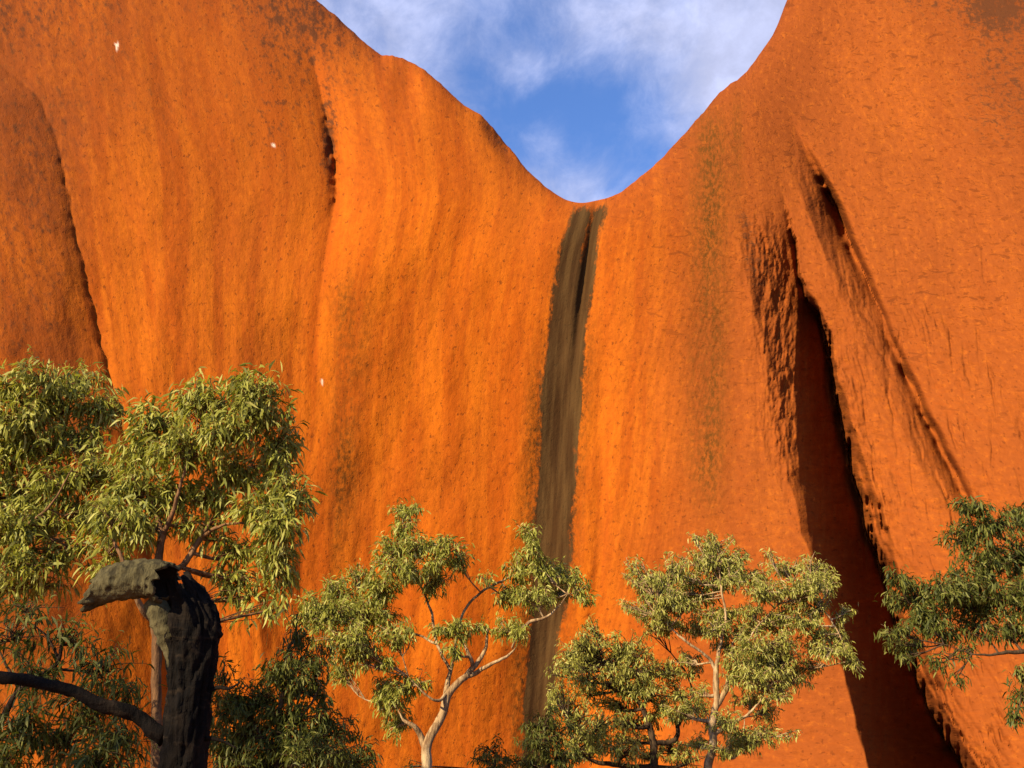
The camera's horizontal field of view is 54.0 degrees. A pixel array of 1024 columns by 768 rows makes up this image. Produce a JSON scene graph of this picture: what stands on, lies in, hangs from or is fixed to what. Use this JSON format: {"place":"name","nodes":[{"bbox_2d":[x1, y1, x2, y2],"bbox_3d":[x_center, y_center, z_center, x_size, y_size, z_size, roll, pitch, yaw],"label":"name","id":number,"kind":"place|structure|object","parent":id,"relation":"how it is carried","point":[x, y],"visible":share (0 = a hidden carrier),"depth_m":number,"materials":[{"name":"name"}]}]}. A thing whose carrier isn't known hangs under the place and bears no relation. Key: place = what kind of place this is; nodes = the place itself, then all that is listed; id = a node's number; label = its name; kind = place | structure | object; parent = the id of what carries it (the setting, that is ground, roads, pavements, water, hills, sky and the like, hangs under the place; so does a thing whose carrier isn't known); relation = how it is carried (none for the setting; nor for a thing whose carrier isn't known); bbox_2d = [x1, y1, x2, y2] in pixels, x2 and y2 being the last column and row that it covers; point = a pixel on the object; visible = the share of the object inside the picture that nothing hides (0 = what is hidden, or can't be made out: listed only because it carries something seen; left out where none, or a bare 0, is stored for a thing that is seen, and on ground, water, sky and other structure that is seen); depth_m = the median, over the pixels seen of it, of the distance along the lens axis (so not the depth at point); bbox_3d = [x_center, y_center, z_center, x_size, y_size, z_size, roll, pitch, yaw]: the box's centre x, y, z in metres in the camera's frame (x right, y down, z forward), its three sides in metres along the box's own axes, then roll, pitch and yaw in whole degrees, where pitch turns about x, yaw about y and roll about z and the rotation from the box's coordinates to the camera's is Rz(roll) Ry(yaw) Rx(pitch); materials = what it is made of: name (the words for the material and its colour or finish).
{"place":"outdoors","nodes":[
{"label":"outdoors","id":0,"kind":"place"},
{"bbox_2d":[0,0,1023,767],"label":"sandstone cliff","id":1,"kind":"structure","parent":0,"point":[772,298],"depth_m":63.83,"materials":[{"name":"orange stone"}]},
{"bbox_2d":[317,0,786,202],"label":"sky","id":2,"kind":"structure","parent":0,"point":[588,96],"materials":[{"name":"blue"}]},
{"bbox_3d":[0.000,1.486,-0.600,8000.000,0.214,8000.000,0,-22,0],"label":"ground","id":3,"kind":"structure","parent":0,"visible":0},
{"bbox_2d":[0,344,131,610],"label":"gum tree","id":4,"kind":"object","parent":3,"relation":"on","point":[27,522],"visible":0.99,"depth_m":11.79,"materials":[{"name":"green plant"}]},
{"bbox_2d":[0,580,167,767],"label":"gum sapling","id":5,"kind":"object","parent":3,"relation":"on","point":[58,739],"visible":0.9,"depth_m":8.96,"materials":[{"name":"green plant"}]},
{"bbox_2d":[0,558,239,767],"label":"charred snag","id":6,"kind":"object","parent":3,"relation":"on","point":[184,621],"visible":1,"depth_m":7.63,"materials":[{"name":"black plant"}]},
{"bbox_2d":[72,360,328,767],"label":"gum tree","id":7,"kind":"object","parent":3,"relation":"on","point":[249,402],"visible":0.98,"depth_m":10.96,"materials":[{"name":"green plant"}]},
{"bbox_2d":[208,608,385,767],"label":"gum bush","id":8,"kind":"object","parent":3,"relation":"on","point":[251,733],"visible":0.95,"depth_m":12.78,"materials":[{"name":"green plant"}]},
{"bbox_2d":[284,496,600,767],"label":"gum tree","id":9,"kind":"object","parent":3,"relation":"on","point":[354,643],"visible":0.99,"depth_m":16.55,"materials":[{"name":"green plant"}]},
{"bbox_2d":[399,733,514,767],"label":"gum bush","id":10,"kind":"object","parent":3,"relation":"on","point":[495,759],"visible":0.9,"depth_m":17.76,"materials":[{"name":"green plant"}]},
{"bbox_2d":[503,697,583,767],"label":"gum bush","id":11,"kind":"object","parent":3,"relation":"on","point":[548,748],"visible":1,"depth_m":16.81,"materials":[{"name":"green plant"}]},
{"bbox_2d":[544,613,711,767],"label":"gum tree","id":12,"kind":"object","parent":3,"relation":"on","point":[642,685],"visible":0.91,"depth_m":20.44,"materials":[{"name":"green plant"}]},
{"bbox_2d":[615,529,864,767],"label":"gum tree","id":13,"kind":"object","parent":3,"relation":"on","point":[775,658],"visible":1,"depth_m":19.47,"materials":[{"name":"green plant"}]},
{"bbox_2d":[872,494,1023,734],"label":"gum tree","id":14,"kind":"object","parent":3,"relation":"on","point":[957,591],"visible":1,"depth_m":13.31,"materials":[{"name":"green plant"}]}
]}

